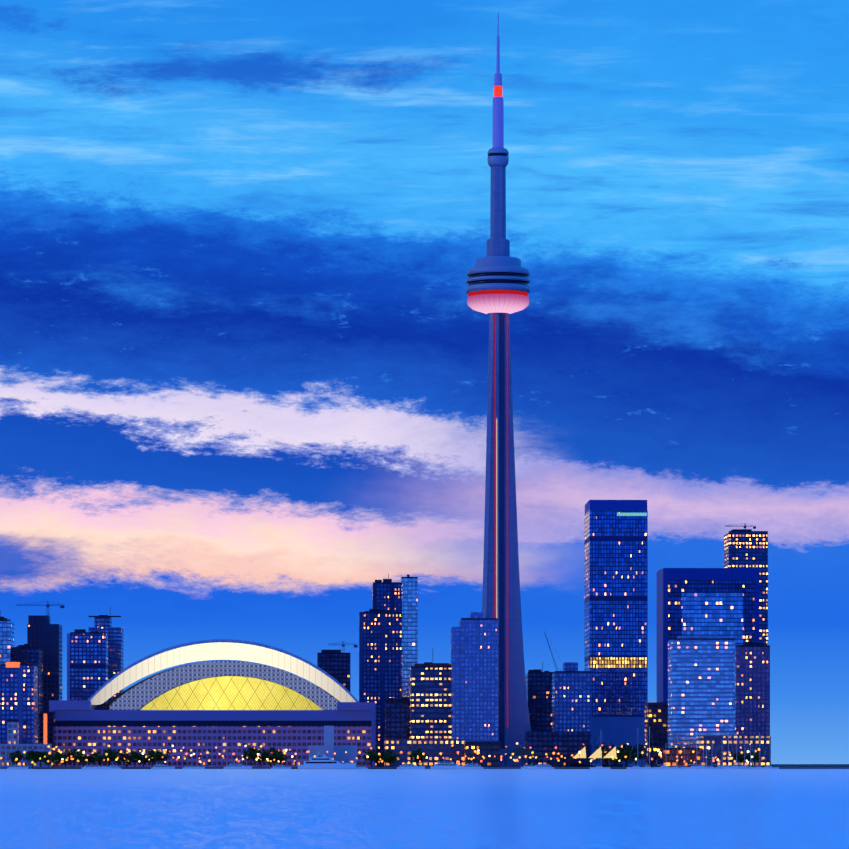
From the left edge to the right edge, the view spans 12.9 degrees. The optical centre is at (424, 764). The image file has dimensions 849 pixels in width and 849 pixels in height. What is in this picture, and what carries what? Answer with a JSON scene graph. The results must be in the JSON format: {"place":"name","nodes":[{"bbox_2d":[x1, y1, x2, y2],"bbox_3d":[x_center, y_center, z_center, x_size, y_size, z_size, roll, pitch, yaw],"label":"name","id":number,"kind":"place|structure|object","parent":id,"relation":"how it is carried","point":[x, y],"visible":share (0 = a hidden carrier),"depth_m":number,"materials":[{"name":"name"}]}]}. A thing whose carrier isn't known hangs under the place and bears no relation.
{"place":"outdoors","nodes":[
{"label":"outdoors","id":0,"kind":"place"},
{"bbox_2d":[0,618,13,663],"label":"tower","id":1,"kind":"structure","parent":0,"point":[6,635],"depth_m":2942.32,"materials":[{"name":"blue glass"}]},
{"bbox_2d":[0,662,37,743],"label":"tower","id":2,"kind":"structure","parent":0,"point":[18,692],"depth_m":2493.69,"materials":[{"name":"blue glass"}]},
{"bbox_2d":[0,661,33,665],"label":"roof","id":3,"kind":"structure","parent":2,"relation":"on","point":[23,663],"depth_m":2493.84,"materials":[{"name":"blue"}]},
{"bbox_2d":[10,649,42,743],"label":"tower","id":4,"kind":"structure","parent":0,"point":[32,656],"depth_m":2773.31,"materials":[{"name":"blue glass"}]},
{"bbox_2d":[10,627,38,648],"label":"roof","id":5,"kind":"structure","parent":4,"relation":"on","point":[26,646],"depth_m":2773.33,"materials":[{"name":"blue"}]},
{"bbox_2d":[27,615,61,710],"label":"tower","id":6,"kind":"structure","parent":0,"point":[45,636],"depth_m":2873.38,"materials":[{"name":"blue"}]},
{"bbox_2d":[16,601,63,613],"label":"crane","id":7,"kind":"object","parent":6,"relation":"on","point":[61,606],"visible":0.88,"depth_m":2880.63,"materials":[{"name":"blue metal"}]},
{"bbox_2d":[39,711,54,766],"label":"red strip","id":8,"kind":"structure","parent":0,"point":[46,727],"depth_m":2693.70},
{"bbox_2d":[89,617,122,701],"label":"tower","id":9,"kind":"structure","parent":0,"point":[115,647],"depth_m":2974.45,"materials":[{"name":"blue glass"}]},
{"bbox_2d":[317,650,349,701],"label":"block","id":10,"kind":"structure","parent":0,"point":[335,664],"depth_m":3148.94,"materials":[{"name":"blue glass"}]},
{"bbox_2d":[359,611,401,766],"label":"tower","id":11,"kind":"structure","parent":0,"point":[380,659],"depth_m":2819.83,"materials":[{"name":"blue glass"}]},
{"bbox_2d":[359,609,401,613],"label":"roof","id":12,"kind":"structure","parent":11,"relation":"on","point":[379,612],"depth_m":2819.96,"materials":[{"name":"blue"}]},
{"bbox_2d":[372,578,417,700],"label":"tower","id":13,"kind":"structure","parent":0,"point":[403,597],"depth_m":3001.35,"materials":[{"name":"blue glass"}]},
{"bbox_2d":[373,574,401,583],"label":"roof","id":14,"kind":"structure","parent":13,"relation":"on","point":[387,581],"depth_m":3000.21,"materials":[{"name":"blue"}]},
{"bbox_2d":[385,702,409,738],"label":"block","id":15,"kind":"structure","parent":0,"point":[397,720],"depth_m":2700.16,"materials":[{"name":"blue glass"}]},
{"bbox_2d":[386,697,409,701],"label":"roof","id":16,"kind":"structure","parent":15,"relation":"on","point":[403,699],"depth_m":2704.96,"materials":[{"name":"blue"}]},
{"bbox_2d":[0,769,848,848],"bbox_3d":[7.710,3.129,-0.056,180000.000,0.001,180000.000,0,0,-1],"label":"water","id":17,"kind":"structure","parent":0,"point":[424,808],"depth_m":262.15,"materials":[{"name":"blue liquid"}]},
{"bbox_2d":[7,765,27,768],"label":"boat","id":18,"kind":"object","parent":17,"relation":"on","point":[16,767],"visible":0.85,"depth_m":2352.09,"materials":[{"name":"white"}]},
{"bbox_2d":[82,764,106,768],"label":"boat","id":19,"kind":"object","parent":17,"relation":"on","point":[92,767],"visible":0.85,"depth_m":2350.22,"materials":[{"name":"white"}]},
{"bbox_2d":[102,765,120,768],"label":"boat","id":20,"kind":"object","parent":17,"relation":"on","point":[113,767],"visible":0.9,"depth_m":2349.65,"materials":[{"name":"white"}]},
{"bbox_2d":[151,764,174,768],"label":"boat","id":21,"kind":"object","parent":17,"relation":"on","point":[159,766],"visible":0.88,"depth_m":2346.81,"materials":[{"name":"white"}]},
{"bbox_2d":[183,766,204,768],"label":"boat","id":22,"kind":"object","parent":17,"relation":"on","point":[192,767],"visible":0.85,"depth_m":2341.74,"materials":[{"name":"white"}]},
{"bbox_2d":[224,761,251,768],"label":"yacht","id":23,"kind":"object","parent":17,"relation":"on","point":[234,766],"visible":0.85,"depth_m":2340.78,"materials":[{"name":"white"}]},
{"bbox_2d":[271,764,290,768],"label":"boat","id":24,"kind":"object","parent":17,"relation":"on","point":[278,766],"visible":0.85,"depth_m":2353.36,"materials":[{"name":"white"}]},
{"bbox_2d":[298,753,355,768],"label":"yacht","id":25,"kind":"object","parent":17,"relation":"in","point":[318,761],"visible":0.92,"depth_m":2345.40,"materials":[{"name":"white"}]},
{"bbox_2d":[32,767,626,768],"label":"floating dock","id":26,"kind":"object","parent":17,"relation":"on","point":[296,768],"visible":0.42,"depth_m":2369.41,"materials":[{"name":"grey wood"}]},
{"bbox_2d":[397,761,424,768],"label":"cruiser","id":27,"kind":"object","parent":17,"relation":"on","point":[407,766],"visible":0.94,"depth_m":2356.41,"materials":[{"name":"white"}]},
{"bbox_2d":[0,767,848,768],"bbox_3d":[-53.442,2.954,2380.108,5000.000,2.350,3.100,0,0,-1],"label":"quay edge","id":28,"kind":"object","parent":17,"relation":"in","point":[429,767],"depth_m":2381.00,"materials":[{"name":"grey stone"}]},
{"bbox_2d":[430,760,462,768],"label":"yacht","id":29,"kind":"object","parent":17,"relation":"on","point":[445,765],"visible":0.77,"depth_m":2348.45,"materials":[{"name":"white"}]},
{"bbox_2d":[456,761,482,768],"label":"yacht","id":30,"kind":"object","parent":17,"relation":"on","point":[471,766],"visible":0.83,"depth_m":2347.53,"materials":[{"name":"white"}]},
{"bbox_2d":[527,763,553,768],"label":"cruiser","id":31,"kind":"object","parent":17,"relation":"on","point":[543,766],"visible":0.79,"depth_m":2347.65,"materials":[{"name":"white"}]},
{"bbox_2d":[570,738,632,766],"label":"tall ship","id":32,"kind":"object","parent":17,"relation":"on","point":[597,753],"visible":0.69,"depth_m":2403.08,"materials":[{"name":"beige fabric"}]},
{"bbox_2d":[639,727,657,768],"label":"sailboat","id":33,"kind":"object","parent":17,"relation":"on","point":[647,767],"visible":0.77,"depth_m":2330.18,"materials":[{"name":"white"}]},
{"bbox_2d":[692,745,712,768],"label":"sailboat","id":34,"kind":"object","parent":17,"relation":"on","point":[701,767],"visible":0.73,"depth_m":2335.10,"materials":[{"name":"white"}]},
{"bbox_2d":[718,732,735,768],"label":"sailboat","id":35,"kind":"object","parent":17,"relation":"on","point":[728,756],"visible":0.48,"depth_m":2368.82,"materials":[{"name":"white"}]},
{"bbox_2d":[725,732,746,768],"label":"sailboat","id":36,"kind":"object","parent":17,"relation":"on","point":[734,767],"visible":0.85,"depth_m":2337.45,"materials":[{"name":"white"}]},
{"bbox_2d":[759,739,778,768],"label":"sailboat","id":37,"kind":"object","parent":17,"relation":"on","point":[768,767],"visible":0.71,"depth_m":2329.98,"materials":[{"name":"white"}]},
{"bbox_2d":[0,0,848,763],"label":"sky","id":38,"kind":"structure","parent":0,"point":[244,352],"materials":[{"name":"blue"}]},
{"bbox_2d":[451,612,497,741],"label":"tower","id":39,"kind":"structure","parent":0,"point":[474,680],"depth_m":2601.67,"materials":[{"name":"blue glass"}]},
{"bbox_2d":[461,618,497,619],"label":"roof","id":40,"kind":"structure","parent":39,"relation":"on","point":[479,618],"depth_m":2601.58,"materials":[{"name":"blue"}]},
{"bbox_2d":[528,708,533,730],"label":"block","id":41,"kind":"structure","parent":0,"point":[531,714],"depth_m":2902.82,"materials":[{"name":"blue"}]},
{"bbox_2d":[525,669,551,730],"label":"block","id":42,"kind":"structure","parent":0,"point":[539,691],"depth_m":2953.08,"materials":[{"name":"blue glass"}]},
{"bbox_2d":[552,662,591,764],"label":"tower","id":43,"kind":"structure","parent":0,"point":[571,701],"depth_m":2653.38,"materials":[{"name":"blue glass"}]},
{"bbox_2d":[555,671,591,672],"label":"roof","id":44,"kind":"structure","parent":43,"relation":"on","point":[573,671],"depth_m":2653.32,"materials":[{"name":"blue"}]},
{"bbox_2d":[584,500,647,766],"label":"tower","id":45,"kind":"structure","parent":0,"point":[616,597],"depth_m":3004.70,"materials":[{"name":"blue glass"}]},
{"bbox_2d":[645,702,667,766],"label":"block","id":46,"kind":"structure","parent":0,"point":[656,717],"depth_m":2805.15,"materials":[{"name":"black"}]},
{"bbox_2d":[668,636,734,747],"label":"tower","id":47,"kind":"structure","parent":0,"point":[701,687],"depth_m":2605.59,"materials":[{"name":"blue glass"}]},
{"bbox_2d":[673,638,734,639],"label":"roof","id":48,"kind":"structure","parent":47,"relation":"on","point":[703,638],"depth_m":2605.58,"materials":[{"name":"blue"}]},
{"bbox_2d":[657,568,758,701],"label":"tower","id":49,"kind":"structure","parent":0,"point":[707,601],"depth_m":3106.19,"materials":[{"name":"blue glass"}]},
{"bbox_2d":[724,529,767,644],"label":"tower","id":50,"kind":"structure","parent":0,"point":[745,549],"depth_m":3358.54,"materials":[{"name":"blue"}]},
{"bbox_2d":[725,523,755,528],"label":"crane","id":51,"kind":"object","parent":50,"relation":"on","point":[753,526],"visible":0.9,"depth_m":3365.62,"materials":[{"name":"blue metal"}]},
{"bbox_2d":[735,647,769,735],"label":"tower","id":52,"kind":"structure","parent":0,"point":[752,691],"depth_m":2706.72,"materials":[{"name":"blue glass"}]},
{"bbox_2d":[736,642,769,646],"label":"roof","id":53,"kind":"structure","parent":52,"relation":"on","point":[750,644],"depth_m":2706.94,"materials":[{"name":"blue"}]},
{"bbox_2d":[771,764,848,766],"bbox_3d":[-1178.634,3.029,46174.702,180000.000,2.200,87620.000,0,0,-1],"label":"breakwater","id":54,"kind":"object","parent":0,"point":[809,765],"depth_m":5185.14,"materials":[{"name":"grey"}]},
{"bbox_2d":[7,750,23,764],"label":"tree","id":55,"kind":"object","parent":54,"relation":"on","point":[18,756],"visible":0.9,"depth_m":2407.10,"materials":[{"name":"green plant"}]},
{"bbox_2d":[0,719,51,766],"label":"building","id":56,"kind":"structure","parent":54,"relation":"on","point":[12,745],"depth_m":2444.03,"materials":[{"name":"blue"}]},
{"bbox_2d":[25,749,37,762],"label":"tree","id":57,"kind":"object","parent":54,"relation":"on","point":[29,755],"visible":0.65,"depth_m":2401.35,"materials":[{"name":"green plant"}]},
{"bbox_2d":[32,750,47,766],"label":"tree","id":58,"kind":"object","parent":54,"relation":"on","point":[36,755],"visible":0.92,"depth_m":2400.12,"materials":[{"name":"green plant"}]},
{"bbox_2d":[43,752,53,766],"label":"tree","id":59,"kind":"object","parent":54,"relation":"on","point":[48,758],"visible":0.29,"depth_m":2418.39,"materials":[{"name":"green plant"}]},
{"bbox_2d":[49,752,65,766],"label":"tree","id":60,"kind":"object","parent":54,"relation":"on","point":[57,757],"visible":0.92,"depth_m":2396.78,"materials":[{"name":"green plant"}]},
{"bbox_2d":[58,749,73,766],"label":"tree","id":61,"kind":"object","parent":54,"relation":"on","point":[66,756],"visible":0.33,"depth_m":2414.19,"materials":[{"name":"green plant"}]},
{"bbox_2d":[67,748,79,766],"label":"tree","id":62,"kind":"object","parent":54,"relation":"on","point":[76,751],"visible":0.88,"depth_m":2412.55,"materials":[{"name":"green plant"}]},
{"bbox_2d":[76,748,91,766],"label":"tree","id":63,"kind":"object","parent":54,"relation":"on","point":[80,758],"visible":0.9,"depth_m":2394.49,"materials":[{"name":"green plant"}]},
{"bbox_2d":[67,633,107,709],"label":"tower","id":64,"kind":"structure","parent":54,"relation":"on","point":[87,666],"depth_m":2844.12,"materials":[{"name":"blue glass"}]},
{"bbox_2d":[70,629,105,633],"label":"roof","id":65,"kind":"structure","parent":64,"relation":"on","point":[79,631],"depth_m":2844.35,"materials":[{"name":"blue"}]},
{"bbox_2d":[88,752,100,765],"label":"tree","id":66,"kind":"object","parent":54,"relation":"on","point":[92,756],"visible":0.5,"depth_m":2399.39,"materials":[{"name":"green plant"}]},
{"bbox_2d":[92,751,107,765],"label":"tree","id":67,"kind":"object","parent":54,"relation":"on","point":[100,759],"visible":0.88,"depth_m":2397.18,"materials":[{"name":"green plant"}]},
{"bbox_2d":[101,748,115,765],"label":"tree","id":68,"kind":"object","parent":54,"relation":"on","point":[109,756],"visible":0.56,"depth_m":2421.26,"materials":[{"name":"green plant"}]},
{"bbox_2d":[109,749,124,765],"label":"tree","id":69,"kind":"object","parent":54,"relation":"on","point":[115,755],"visible":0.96,"depth_m":2408.10,"materials":[{"name":"green plant"}]},
{"bbox_2d":[121,752,131,766],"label":"tree","id":70,"kind":"object","parent":54,"relation":"on","point":[127,757],"visible":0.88,"depth_m":2408.87,"materials":[{"name":"green plant"}]},
{"bbox_2d":[128,751,141,766],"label":"tree","id":71,"kind":"object","parent":54,"relation":"on","point":[135,756],"visible":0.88,"depth_m":2411.70,"materials":[{"name":"green plant"}]},
{"bbox_2d":[143,750,156,766],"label":"tree","id":72,"kind":"object","parent":54,"relation":"on","point":[150,755],"visible":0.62,"depth_m":2409.24,"materials":[{"name":"green plant"}]},
{"bbox_2d":[152,749,170,764],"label":"tree","id":73,"kind":"object","parent":54,"relation":"on","point":[158,755],"visible":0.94,"depth_m":2401.89,"materials":[{"name":"green plant"}]},
{"bbox_2d":[49,639,375,766],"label":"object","id":74,"kind":"structure","parent":54,"relation":"on","point":[227,709],"depth_m":2719.34,"materials":[{"name":"blue"}]},
{"bbox_2d":[242,745,260,766],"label":"tree","id":75,"kind":"object","parent":54,"relation":"on","point":[247,754],"visible":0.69,"depth_m":2413.25,"materials":[{"name":"green plant"}]},
{"bbox_2d":[251,748,271,766],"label":"tree","id":76,"kind":"object","parent":54,"relation":"on","point":[263,757],"visible":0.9,"depth_m":2406.70,"materials":[{"name":"green plant"}]},
{"bbox_2d":[260,747,277,766],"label":"tree","id":77,"kind":"object","parent":54,"relation":"on","point":[273,750],"visible":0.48,"depth_m":2411.65,"materials":[{"name":"green plant"}]},
{"bbox_2d":[272,751,287,764],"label":"tree","id":78,"kind":"object","parent":54,"relation":"on","point":[280,757],"visible":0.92,"depth_m":2400.50,"materials":[{"name":"green plant"}]},
{"bbox_2d":[56,744,583,766],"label":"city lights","id":79,"kind":"object","parent":54,"relation":"on","point":[327,756],"depth_m":2491.81,"materials":[{"name":"grey"}]},
{"bbox_2d":[48,742,749,758],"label":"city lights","id":80,"kind":"object","parent":79,"relation":"on","point":[345,752],"visible":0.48,"depth_m":2490.57},
{"bbox_2d":[308,726,356,765],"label":"building","id":81,"kind":"structure","parent":54,"relation":"on","point":[331,748],"depth_m":2484.78,"materials":[{"name":"blue paint"}]},
{"bbox_2d":[363,749,376,766],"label":"tree","id":82,"kind":"object","parent":54,"relation":"on","point":[371,757],"visible":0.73,"depth_m":2413.47,"materials":[{"name":"green plant"}]},
{"bbox_2d":[373,753,385,766],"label":"tree","id":83,"kind":"object","parent":54,"relation":"on","point":[380,756],"visible":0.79,"depth_m":2409.35,"materials":[{"name":"green plant"}]},
{"bbox_2d":[380,749,399,766],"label":"tree","id":84,"kind":"object","parent":54,"relation":"on","point":[390,759],"visible":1,"depth_m":2410.61,"materials":[{"name":"green plant"}]},
{"bbox_2d":[32,757,758,766],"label":"promenade light posts","id":85,"kind":"object","parent":54,"relation":"on","point":[367,763],"visible":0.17,"depth_m":2401.28,"materials":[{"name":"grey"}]},
{"bbox_2d":[0,755,763,762],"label":"warm promenade lights","id":86,"kind":"object","parent":85,"relation":"on","point":[16,759],"visible":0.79,"depth_m":2399.59},
{"bbox_2d":[410,748,427,765],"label":"tree","id":87,"kind":"object","parent":54,"relation":"on","point":[417,754],"visible":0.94,"depth_m":2425.11,"materials":[{"name":"green plant"}]},
{"bbox_2d":[384,739,464,766],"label":"building","id":88,"kind":"structure","parent":54,"relation":"on","point":[432,749],"depth_m":2500.64,"materials":[{"name":"blue"}]},
{"bbox_2d":[410,663,450,738],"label":"block","id":89,"kind":"structure","parent":54,"relation":"on","point":[430,703],"depth_m":2620.74,"materials":[{"name":"blue glass"}]},
{"bbox_2d":[411,662,450,667],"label":"roof","id":90,"kind":"structure","parent":89,"relation":"on","point":[424,666],"depth_m":2620.93,"materials":[{"name":"blue"}]},
{"bbox_2d":[464,742,500,766],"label":"building","id":91,"kind":"structure","parent":54,"relation":"on","point":[491,749],"depth_m":2471.56,"materials":[{"name":"blue"}]},
{"bbox_2d":[466,13,530,766],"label":"observation tower","id":92,"kind":"structure","parent":54,"relation":"on","point":[498,286],"depth_m":2796.40,"materials":[{"name":"concrete"}]},
{"bbox_2d":[504,748,543,766],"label":"pavilion","id":93,"kind":"structure","parent":54,"relation":"on","point":[522,752],"depth_m":2435.44,"materials":[{"name":"blue"}]},
{"bbox_2d":[525,731,589,766],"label":"building","id":94,"kind":"structure","parent":54,"relation":"on","point":[566,744],"depth_m":2603.02,"materials":[{"name":"blue"}]},
{"bbox_2d":[594,740,608,764],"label":"tree","id":95,"kind":"object","parent":54,"relation":"on","point":[603,748],"visible":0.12,"depth_m":2563.28,"materials":[{"name":"green plant"}]},
{"bbox_2d":[599,751,613,764],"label":"tree","id":96,"kind":"object","parent":54,"relation":"on","point":[607,760],"visible":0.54,"depth_m":2410.78,"materials":[{"name":"green plant"}]},
{"bbox_2d":[607,744,626,763],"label":"tree","id":97,"kind":"object","parent":54,"relation":"on","point":[617,748],"visible":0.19,"depth_m":2563.68,"materials":[{"name":"green plant"}]},
{"bbox_2d":[612,752,623,763],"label":"tree","id":98,"kind":"object","parent":54,"relation":"on","point":[616,761],"visible":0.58,"depth_m":2428.12,"materials":[{"name":"green plant"}]},
{"bbox_2d":[618,743,634,765],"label":"tree","id":99,"kind":"object","parent":54,"relation":"on","point":[624,745],"visible":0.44,"depth_m":2563.20,"materials":[{"name":"green plant"}]},
{"bbox_2d":[620,748,634,766],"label":"tree","id":100,"kind":"object","parent":54,"relation":"on","point":[624,754],"visible":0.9,"depth_m":2428.75,"materials":[{"name":"green plant"}]},
{"bbox_2d":[624,743,646,765],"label":"tree","id":101,"kind":"object","parent":54,"relation":"on","point":[640,756],"visible":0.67,"depth_m":2564.27,"materials":[{"name":"green plant"}]},
{"bbox_2d":[661,748,700,766],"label":"building","id":102,"kind":"structure","parent":54,"relation":"on","point":[672,753],"depth_m":2444.88,"materials":[{"name":"brown"}]},
{"bbox_2d":[696,736,770,766],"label":"building","id":103,"kind":"structure","parent":54,"relation":"on","point":[715,745],"depth_m":2485.81,"materials":[{"name":"blue"}]},
{"bbox_2d":[733,752,747,765],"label":"tree","id":104,"kind":"object","parent":54,"relation":"on","point":[741,758],"visible":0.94,"depth_m":2419.99,"materials":[{"name":"green plant"}]},
{"bbox_2d":[746,751,761,766],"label":"tree","id":105,"kind":"object","parent":54,"relation":"on","point":[757,757],"visible":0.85,"depth_m":2419.51,"materials":[{"name":"green plant"}]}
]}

